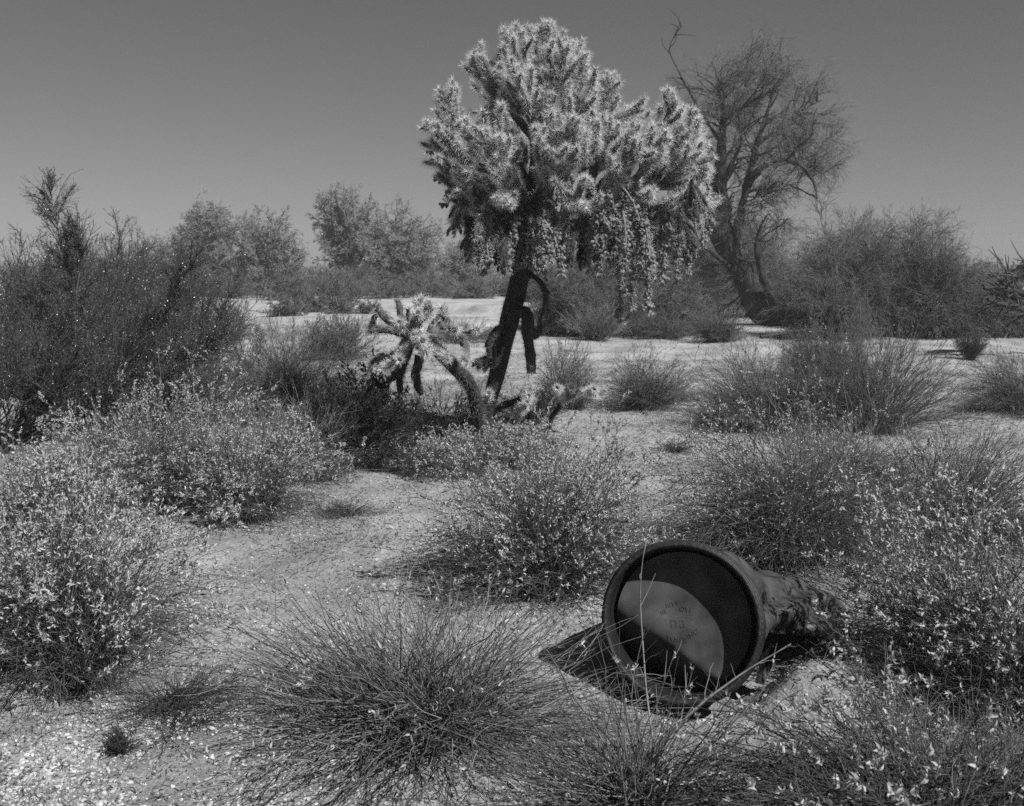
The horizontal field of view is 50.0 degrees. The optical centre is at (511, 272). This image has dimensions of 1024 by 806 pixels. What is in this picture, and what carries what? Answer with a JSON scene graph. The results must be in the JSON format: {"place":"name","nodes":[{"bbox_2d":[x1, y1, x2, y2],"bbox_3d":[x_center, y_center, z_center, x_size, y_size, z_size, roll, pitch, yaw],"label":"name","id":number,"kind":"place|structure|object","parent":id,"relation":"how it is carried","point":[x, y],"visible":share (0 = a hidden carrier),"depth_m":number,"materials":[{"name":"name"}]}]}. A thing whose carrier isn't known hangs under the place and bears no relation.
{"place":"outdoors","nodes":[
{"label":"outdoors","id":0,"kind":"place"},
{"bbox_2d":[228,325,264,370],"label":"creosote bush","id":1,"kind":"object","parent":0,"point":[262,336],"visible":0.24,"depth_m":17.77,"materials":[{"name":"grey plant"}]},
{"bbox_2d":[0,278,1023,805],"bbox_3d":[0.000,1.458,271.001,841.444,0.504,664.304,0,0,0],"label":"ground","id":2,"kind":"structure","parent":0,"point":[482,310],"depth_m":5.43,"materials":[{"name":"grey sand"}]},
{"bbox_2d":[0,223,122,382],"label":"creosote bush","id":3,"kind":"object","parent":2,"relation":"on","point":[21,288],"visible":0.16,"depth_m":15.03,"materials":[{"name":"grey plant"}]},
{"bbox_2d":[0,284,122,453],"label":"creosote bush","id":4,"kind":"object","parent":2,"relation":"on","point":[27,419],"visible":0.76,"depth_m":9.79,"materials":[{"name":"grey plant"}]},
{"bbox_2d":[0,424,186,551],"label":"brittlebush","id":5,"kind":"object","parent":2,"relation":"on","point":[26,478],"visible":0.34,"depth_m":6.59,"materials":[{"name":"plant"}]},
{"bbox_2d":[0,215,187,388],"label":"creosote bush","id":6,"kind":"object","parent":2,"relation":"on","point":[55,294],"visible":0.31,"depth_m":14.48,"materials":[{"name":"grey plant"}]},
{"bbox_2d":[0,206,225,353],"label":"creosote bush","id":7,"kind":"object","parent":2,"relation":"on","point":[119,261],"visible":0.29,"depth_m":20.91,"materials":[{"name":"grey plant"}]},
{"bbox_2d":[98,722,146,757],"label":"grass tuft","id":8,"kind":"object","parent":2,"relation":"on","point":[118,748],"visible":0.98,"depth_m":3.63,"materials":[{"name":"grey plant"}]},
{"bbox_2d":[0,167,244,444],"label":"creosote bush","id":9,"kind":"object","parent":2,"relation":"on","point":[130,358],"visible":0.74,"depth_m":10.26,"materials":[{"name":"grey plant"}]},
{"bbox_2d":[0,410,266,730],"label":"brittlebush","id":10,"kind":"object","parent":2,"relation":"on","point":[72,633],"visible":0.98,"depth_m":4.36,"materials":[{"name":"plant"}]},
{"bbox_2d":[118,226,187,278],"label":"desert tree","id":11,"kind":"object","parent":2,"relation":"on","point":[162,246],"visible":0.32,"depth_m":79.14,"materials":[{"name":"grey plant"}]},
{"bbox_2d":[2,327,311,531],"bbox_3d":[-2.384,0.987,7.427,2.177,1.226,2.116,0,0,0],"label":"brittlebush","id":12,"kind":"object","parent":2,"relation":"on","point":[161,479],"visible":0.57,"depth_m":7.36,"materials":[{"name":"grey plant"}]},
{"bbox_2d":[93,223,235,340],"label":"creosote bush","id":13,"kind":"object","parent":2,"relation":"on","point":[178,245],"visible":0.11,"depth_m":23.05,"materials":[{"name":"grey plant"}]},
{"bbox_2d":[71,284,262,431],"bbox_3d":[-3.519,0.865,11.188,1.579,1.528,1.892,0,0,17],"label":"creosote bush","id":14,"kind":"object","parent":2,"relation":"on","point":[188,326],"visible":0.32,"depth_m":11.15,"materials":[{"name":"grey plant"}]},
{"bbox_2d":[52,649,311,773],"bbox_3d":[-1.084,1.447,3.829,0.921,0.237,0.769,0,0,44],"label":"grass tuft","id":15,"kind":"object","parent":2,"relation":"on","point":[179,702],"visible":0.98,"depth_m":3.86,"materials":[{"name":"grey plant"}]},
{"bbox_2d":[110,254,285,373],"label":"creosote bush","id":16,"kind":"object","parent":2,"relation":"on","point":[210,302],"visible":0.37,"depth_m":17.00,"materials":[{"name":"grey plant"}]},
{"bbox_2d":[171,183,248,277],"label":"desert tree","id":17,"kind":"object","parent":2,"relation":"on","point":[205,227],"visible":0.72,"depth_m":78.58,"materials":[{"name":"grey plant"}]},
{"bbox_2d":[180,260,244,294],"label":"thicket shrub","id":18,"kind":"object","parent":2,"relation":"on","point":[213,273],"visible":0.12,"depth_m":73.10,"materials":[{"name":"grey plant"}]},
{"bbox_2d":[121,342,320,430],"bbox_3d":[-3.135,1.127,11.928,2.449,0.909,2.285,0,0,0],"label":"bursage","id":19,"kind":"object","parent":2,"relation":"on","point":[242,394],"visible":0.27,"depth_m":11.61,"materials":[{"name":"grey plant"}]},
{"bbox_2d":[207,274,260,298],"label":"thicket shrub","id":20,"kind":"object","parent":2,"relation":"on","point":[245,278],"visible":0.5,"depth_m":67.85,"materials":[{"name":"grey plant"}]},
{"bbox_2d":[151,380,358,532],"bbox_3d":[-1.674,1.132,7.023,1.318,0.983,1.316,0,0,0],"label":"brittlebush","id":21,"kind":"object","parent":2,"relation":"on","point":[275,495],"visible":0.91,"depth_m":7.04,"materials":[{"name":"grey plant"}]},
{"bbox_2d":[212,203,309,294],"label":"desert tree","id":22,"kind":"object","parent":2,"relation":"on","point":[268,255],"visible":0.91,"depth_m":75.92,"materials":[{"name":"grey plant"}]},
{"bbox_2d":[250,264,321,299],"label":"thicket shrub","id":23,"kind":"object","parent":2,"relation":"on","point":[281,286],"visible":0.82,"depth_m":63.84,"materials":[{"name":"plant"}]},
{"bbox_2d":[262,292,310,317],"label":"thicket shrub","id":24,"kind":"object","parent":2,"relation":"on","point":[289,304],"visible":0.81,"depth_m":39.22,"materials":[{"name":"grey plant"}]},
{"bbox_2d":[173,295,409,421],"bbox_3d":[-2.516,0.933,12.511,2.762,1.372,2.591,0,0,16],"label":"bursage","id":25,"kind":"object","parent":2,"relation":"on","point":[293,373],"visible":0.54,"depth_m":12.36,"materials":[{"name":"grey plant"}]},
{"bbox_2d":[196,372,414,486],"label":"wispy shrub","id":26,"kind":"object","parent":2,"relation":"on","point":[279,417],"visible":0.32,"depth_m":8.68,"materials":[{"name":"grey plant"}]},
{"bbox_2d":[286,262,335,294],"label":"thicket shrub","id":27,"kind":"object","parent":2,"relation":"on","point":[312,282],"visible":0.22,"depth_m":75.23,"materials":[{"name":"grey plant"}]},
{"bbox_2d":[293,291,333,312],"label":"thicket shrub","id":28,"kind":"object","parent":2,"relation":"on","point":[321,303],"visible":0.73,"depth_m":44.28,"materials":[{"name":"plant"}]},
{"bbox_2d":[263,436,368,487],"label":"brittlebush","id":29,"kind":"object","parent":2,"relation":"on","point":[322,476],"visible":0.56,"depth_m":8.21,"materials":[{"name":"grey plant"}]},
{"bbox_2d":[315,265,361,304],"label":"thicket shrub","id":30,"kind":"object","parent":2,"relation":"on","point":[337,289],"visible":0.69,"depth_m":54.34,"materials":[{"name":"plant"}]},
{"bbox_2d":[319,295,360,313],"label":"thicket shrub","id":31,"kind":"object","parent":2,"relation":"on","point":[344,304],"visible":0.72,"depth_m":40.18,"materials":[{"name":"plant"}]},
{"bbox_2d":[291,491,391,522],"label":"grass tuft","id":32,"kind":"object","parent":2,"relation":"on","point":[339,507],"visible":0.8,"depth_m":7.25,"materials":[{"name":"grey plant"}]},
{"bbox_2d":[305,266,380,301],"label":"thicket shrub","id":33,"kind":"object","parent":2,"relation":"on","point":[352,287],"visible":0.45,"depth_m":60.77,"materials":[{"name":"plant"}]},
{"bbox_2d":[306,181,387,270],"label":"desert tree","id":34,"kind":"object","parent":2,"relation":"on","point":[345,224],"visible":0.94,"depth_m":78.30,"materials":[{"name":"grey plant"}]},
{"bbox_2d":[296,304,400,360],"bbox_3d":[-2.999,1.038,20.046,2.072,1.081,1.804,0,0,0],"label":"bursage","id":35,"kind":"object","parent":2,"relation":"on","point":[328,332],"visible":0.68,"depth_m":19.89,"materials":[{"name":"grey plant"}]},
{"bbox_2d":[267,345,442,474],"bbox_3d":[-1.282,1.107,9.183,1.531,1.006,1.656,0,0,0],"label":"bursage","id":36,"kind":"object","parent":2,"relation":"on","point":[375,403],"visible":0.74,"depth_m":8.89,"materials":[{"name":"plant"}]},
{"bbox_2d":[322,258,390,294],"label":"thicket shrub","id":37,"kind":"object","parent":2,"relation":"on","point":[360,273],"visible":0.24,"depth_m":75.24,"materials":[{"name":"plant"}]},
{"bbox_2d":[354,299,387,313],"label":"thicket shrub","id":38,"kind":"object","parent":2,"relation":"on","point":[362,308],"visible":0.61,"depth_m":41.43,"materials":[{"name":"plant"}]},
{"bbox_2d":[361,270,415,298],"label":"thicket shrub","id":39,"kind":"object","parent":2,"relation":"on","point":[383,290],"visible":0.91,"depth_m":67.61,"materials":[{"name":"plant"}]},
{"bbox_2d":[340,193,452,287],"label":"desert tree","id":40,"kind":"object","parent":2,"relation":"on","point":[407,250],"visible":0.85,"depth_m":78.27,"materials":[{"name":"grey plant"}]},
{"bbox_2d":[378,262,438,292],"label":"thicket shrub","id":41,"kind":"object","parent":2,"relation":"on","point":[395,274],"visible":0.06,"depth_m":77.01,"materials":[{"name":"plant"}]},
{"bbox_2d":[143,524,693,805],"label":"wispy shrub","id":42,"kind":"object","parent":2,"relation":"on","point":[420,710],"visible":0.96,"depth_m":3.68,"materials":[{"name":"plant"}]},
{"bbox_2d":[393,268,456,297],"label":"thicket shrub","id":43,"kind":"object","parent":2,"relation":"on","point":[430,288],"visible":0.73,"depth_m":70.00,"materials":[{"name":"plant"}]},
{"bbox_2d":[363,292,489,440],"bbox_3d":[-0.554,0.871,9.339,1.413,1.450,0.962,0,0,-37],"label":"young cholla","id":44,"kind":"object","parent":2,"relation":"on","point":[410,332],"visible":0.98,"depth_m":9.17,"materials":[{"name":"grey plant"}]},
{"bbox_2d":[354,356,511,447],"bbox_3d":[-0.566,1.154,10.072,1.572,0.825,1.413,0,0,-39],"label":"bursage","id":45,"kind":"object","parent":2,"relation":"on","point":[454,420],"visible":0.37,"depth_m":9.97,"materials":[{"name":"grey plant"}]},
{"bbox_2d":[354,424,513,484],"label":"brittlebush","id":46,"kind":"object","parent":2,"relation":"on","point":[428,465],"visible":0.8,"depth_m":8.63,"materials":[{"name":"grey plant"}]},
{"bbox_2d":[410,263,460,294],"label":"thicket shrub","id":47,"kind":"object","parent":2,"relation":"on","point":[431,271],"visible":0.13,"depth_m":75.31,"materials":[{"name":"grey plant"}]},
{"bbox_2d":[424,314,493,343],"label":"bursage","id":48,"kind":"object","parent":2,"relation":"on","point":[481,335],"visible":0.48,"depth_m":24.37,"materials":[{"name":"grey plant"}]},
{"bbox_2d":[434,236,502,288],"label":"desert tree","id":49,"kind":"object","parent":2,"relation":"on","point":[459,267],"visible":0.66,"depth_m":81.68,"materials":[{"name":"grey plant"}]},
{"bbox_2d":[435,270,503,298],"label":"thicket shrub","id":50,"kind":"object","parent":2,"relation":"on","point":[469,290],"visible":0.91,"depth_m":67.53,"materials":[{"name":"grey plant"}]},
{"bbox_2d":[483,273,510,295],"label":"thicket shrub","id":51,"kind":"object","parent":2,"relation":"on","point":[501,285],"visible":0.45,"depth_m":73.22,"materials":[{"name":"grey plant"}]},
{"bbox_2d":[417,405,586,474],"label":"brittlebush","id":52,"kind":"object","parent":2,"relation":"on","point":[510,439],"visible":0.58,"depth_m":9.12,"materials":[{"name":"grey plant"}]},
{"bbox_2d":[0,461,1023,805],"bbox_3d":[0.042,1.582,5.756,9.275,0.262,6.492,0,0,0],"label":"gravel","id":53,"kind":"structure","parent":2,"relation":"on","point":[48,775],"depth_m":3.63,"materials":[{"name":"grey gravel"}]},
{"bbox_2d":[0,254,1023,288],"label":"scrubland","id":54,"kind":"structure","parent":2,"relation":"on","point":[506,275],"depth_m":114.47,"materials":[{"name":"plant"}]},
{"bbox_2d":[503,267,556,301],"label":"thicket shrub","id":55,"kind":"object","parent":2,"relation":"on","point":[533,296],"visible":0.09,"depth_m":47.11,"materials":[{"name":"plant"}]},
{"bbox_2d":[481,380,600,433],"bbox_3d":[0.237,1.268,10.198,1.192,0.641,1.354,0,0,0],"label":"young cholla","id":56,"kind":"object","parent":2,"relation":"on","point":[567,393],"visible":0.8,"depth_m":10.03,"materials":[{"name":"grey plant"}]},
{"bbox_2d":[496,375,585,427],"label":"brittlebush","id":57,"kind":"object","parent":2,"relation":"on","point":[542,392],"visible":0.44,"depth_m":11.61,"materials":[{"name":"plant"}]},
{"bbox_2d":[380,382,722,629],"bbox_3d":[0.239,1.061,5.675,1.808,1.051,1.735,0,0,0],"label":"brittlebush","id":58,"kind":"object","parent":2,"relation":"on","point":[559,557],"visible":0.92,"depth_m":5.40,"materials":[{"name":"plant"}]},
{"bbox_2d":[518,262,593,336],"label":"thicket shrub","id":59,"kind":"object","parent":2,"relation":"on","point":[563,283],"visible":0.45,"depth_m":27.77,"materials":[{"name":"plant"}]},
{"bbox_2d":[519,325,617,409],"bbox_3d":[0.712,1.107,13.006,1.194,0.984,1.165,0,0,-19],"label":"bursage","id":60,"kind":"object","parent":2,"relation":"on","point":[572,378],"visible":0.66,"depth_m":12.94,"materials":[{"name":"grey plant"}]},
{"bbox_2d":[416,16,723,431],"bbox_3d":[0.540,-0.367,9.991,2.798,3.961,2.216,0,0,0],"label":"chain cholla","id":61,"kind":"object","parent":2,"relation":"on","point":[509,217],"visible":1,"depth_m":9.54,"materials":[{"name":"grey plant"}]},
{"bbox_2d":[553,295,634,341],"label":"broom shrub","id":62,"kind":"object","parent":2,"relation":"on","point":[591,328],"visible":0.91,"depth_m":25.64,"materials":[{"name":"plant"}]},
{"bbox_2d":[545,266,649,337],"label":"thicket shrub","id":63,"kind":"object","parent":2,"relation":"on","point":[575,297],"visible":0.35,"depth_m":27.15,"materials":[{"name":"grey plant"}]},
{"bbox_2d":[534,241,667,300],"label":"thicket shrub","id":64,"kind":"object","parent":2,"relation":"on","point":[607,268],"visible":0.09,"depth_m":38.45,"materials":[{"name":"grey plant"}]},
{"bbox_2d":[606,374,639,391],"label":"grass tuft","id":65,"kind":"object","parent":2,"relation":"on","point":[622,381],"visible":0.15,"depth_m":14.68,"materials":[{"name":"grey plant"}]},
{"bbox_2d":[426,597,820,805],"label":"broom shrub","id":66,"kind":"object","parent":2,"relation":"on","point":[635,787],"visible":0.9,"depth_m":3.22,"materials":[{"name":"plant"}]},
{"bbox_2d":[640,543,659,747],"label":"dead branch","id":67,"kind":"object","parent":2,"relation":"on","point":[644,676],"visible":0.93,"depth_m":3.72,"materials":[{"name":"wood"}]},
{"bbox_2d":[594,333,711,413],"bbox_3d":[1.667,1.138,12.906,1.608,0.905,1.656,0,0,20],"label":"bursage","id":68,"kind":"object","parent":2,"relation":"on","point":[647,393],"visible":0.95,"depth_m":12.80,"materials":[{"name":"grey plant"}]},
{"bbox_2d":[597,259,714,336],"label":"thicket shrub","id":69,"kind":"object","parent":2,"relation":"on","point":[667,299],"visible":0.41,"depth_m":27.49,"materials":[{"name":"plant"}]},
{"bbox_2d":[624,306,697,340],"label":"bursage","id":70,"kind":"object","parent":2,"relation":"on","point":[663,329],"visible":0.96,"depth_m":26.11,"materials":[{"name":"grey plant"}]},
{"bbox_2d":[653,436,695,454],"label":"grass tuft","id":71,"kind":"object","parent":2,"relation":"on","point":[677,448],"visible":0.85,"depth_m":9.64,"materials":[{"name":"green plant"}]},
{"bbox_2d":[641,258,718,332],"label":"thicket shrub","id":72,"kind":"object","parent":2,"relation":"on","point":[696,291],"visible":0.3,"depth_m":28.76,"materials":[{"name":"plant"}]},
{"bbox_2d":[624,217,748,319],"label":"thicket shrub","id":73,"kind":"object","parent":2,"relation":"on","point":[704,257],"visible":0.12,"depth_m":36.51,"materials":[{"name":"grey plant"}]},
{"bbox_2d":[659,771,764,794],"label":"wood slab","id":74,"kind":"structure","parent":2,"relation":"on","point":[719,779],"depth_m":3.35,"materials":[{"name":"wood"}]},
{"bbox_2d":[677,297,760,342],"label":"bursage","id":75,"kind":"object","parent":2,"relation":"on","point":[720,331],"visible":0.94,"depth_m":25.12,"materials":[{"name":"grey plant"}]},
{"bbox_2d":[649,643,798,751],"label":"dead branch","id":76,"kind":"object","parent":2,"relation":"on","point":[730,681],"visible":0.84,"depth_m":3.86,"materials":[{"name":"wood"}]},
{"bbox_2d":[602,540,853,706],"bbox_3d":[0.912,1.381,4.732,0.768,0.663,1.438,0,0,37],"label":"plastic drum","id":77,"kind":"object","parent":2,"relation":"on","point":[700,600],"visible":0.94,"depth_m":4.32,"materials":[{"name":"black plastic"}]},
{"bbox_2d":[637,9,866,325],"bbox_3d":[7.013,-2.861,32.899,7.356,10.244,5.485,0,0,0],"label":"mesquite tree","id":78,"kind":"object","parent":2,"relation":"on","point":[748,279],"visible":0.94,"depth_m":32.81,"materials":[{"name":"grey plant"}]},
{"bbox_2d":[700,197,818,316],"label":"thicket shrub","id":79,"kind":"object","parent":2,"relation":"on","point":[777,260],"visible":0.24,"depth_m":39.05,"materials":[{"name":"grey plant"}]},
{"bbox_2d":[664,310,879,434],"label":"shrub","id":80,"kind":"object","parent":2,"relation":"on","point":[750,386],"visible":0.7,"depth_m":11.21,"materials":[{"name":"grey plant"}]},
{"bbox_2d":[705,329,874,428],"bbox_3d":[3.016,1.073,11.640,1.948,1.004,1.867,0,0,0],"label":"bursage","id":81,"kind":"object","parent":2,"relation":"on","point":[818,367],"visible":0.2,"depth_m":11.39,"materials":[{"name":"grey plant"}]},
{"bbox_2d":[760,329,845,339],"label":"dead branch","id":82,"kind":"object","parent":2,"relation":"on","point":[776,334],"visible":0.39,"depth_m":25.56,"materials":[{"name":"grey wood"}]},
{"bbox_2d":[618,306,1018,602],"bbox_3d":[1.615,0.886,6.099,2.221,1.400,2.543,0,0,0],"label":"brittlebush","id":83,"kind":"object","parent":2,"relation":"on","point":[788,529],"visible":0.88,"depth_m":5.88,"materials":[{"name":"grey plant"}]},
{"bbox_2d":[628,603,1023,805],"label":"brittlebush","id":84,"kind":"object","parent":2,"relation":"on","point":[957,782],"visible":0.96,"depth_m":3.04,"materials":[{"name":"plant"}]},
{"bbox_2d":[763,301,902,378],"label":"broom shrub","id":85,"kind":"object","parent":2,"relation":"on","point":[800,347],"visible":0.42,"depth_m":16.57,"materials":[{"name":"grey plant"}]},
{"bbox_2d":[782,255,887,341],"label":"thicket shrub","id":86,"kind":"object","parent":2,"relation":"on","point":[821,298],"visible":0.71,"depth_m":25.85,"materials":[{"name":"grey plant"}]},
{"bbox_2d":[765,202,911,309],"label":"thicket shrub","id":87,"kind":"object","parent":2,"relation":"on","point":[850,224],"visible":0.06,"depth_m":31.85,"materials":[{"name":"grey plant"}]},
{"bbox_2d":[757,174,937,336],"bbox_3d":[8.179,-0.037,27.332,4.487,4.999,3.996,0,0,0],"label":"thicket shrub","id":88,"kind":"object","parent":2,"relation":"on","point":[825,260],"visible":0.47,"depth_m":26.94,"materials":[{"name":"plant"}]},
{"bbox_2d":[744,398,971,501],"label":"wispy shrub","id":89,"kind":"object","parent":2,"relation":"on","point":[869,456],"visible":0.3,"depth_m":7.89,"materials":[{"name":"grey plant"}]},
{"bbox_2d":[786,204,953,338],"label":"thicket shrub","id":90,"kind":"object","parent":2,"relation":"on","point":[900,315],"visible":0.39,"depth_m":26.59,"materials":[{"name":"plant"}]},
{"bbox_2d":[763,257,1000,445],"bbox_3d":[3.539,0.690,10.920,2.269,1.792,2.726,0,0,0],"label":"broom shrub","id":91,"kind":"object","parent":2,"relation":"on","point":[856,396],"visible":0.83,"depth_m":10.61,"materials":[{"name":"grey plant"}]},
{"bbox_2d":[779,394,1023,576],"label":"broom shrub","id":92,"kind":"object","parent":2,"relation":"on","point":[976,474],"visible":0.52,"depth_m":6.32,"materials":[{"name":"plant"}]},
{"bbox_2d":[798,422,1023,754],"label":"brittlebush","id":93,"kind":"object","parent":2,"relation":"on","point":[964,645],"visible":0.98,"depth_m":4.09,"materials":[{"name":"plant"}]},
{"bbox_2d":[831,198,1003,339],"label":"thicket shrub","id":94,"kind":"object","parent":2,"relation":"on","point":[924,268],"visible":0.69,"depth_m":26.60,"materials":[{"name":"grey plant"}]},
{"bbox_2d":[900,232,1021,340],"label":"thicket shrub","id":95,"kind":"object","parent":2,"relation":"on","point":[979,318],"visible":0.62,"depth_m":26.34,"materials":[{"name":"plant"}]},
{"bbox_2d":[949,324,990,360],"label":"broom shrub","id":96,"kind":"object","parent":2,"relation":"on","point":[977,346],"visible":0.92,"depth_m":20.02,"materials":[{"name":"grey plant"}]},
{"bbox_2d":[949,338,1023,418],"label":"bursage","id":97,"kind":"object","parent":2,"relation":"on","point":[1012,395],"visible":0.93,"depth_m":12.49,"materials":[{"name":"grey plant"}]},
{"bbox_2d":[968,241,1023,331],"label":"shrub","id":98,"kind":"object","parent":2,"relation":"on","point":[1001,286],"visible":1,"depth_m":20.69,"materials":[{"name":"grey plant"}]},
{"bbox_2d":[971,267,1023,337],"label":"thicket shrub","id":99,"kind":"object","parent":2,"relation":"on","point":[1018,328],"visible":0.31,"depth_m":26.86,"materials":[{"name":"grey plant"}]},
{"bbox_2d":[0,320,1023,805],"bbox_3d":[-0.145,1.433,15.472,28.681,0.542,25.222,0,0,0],"label":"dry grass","id":100,"kind":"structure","parent":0,"point":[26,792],"depth_m":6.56,"materials":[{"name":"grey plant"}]},
{"bbox_2d":[0,0,1023,273],"label":"sky","id":101,"kind":"structure","parent":0,"point":[271,103],"materials":[{"name":"grey"}]}
]}

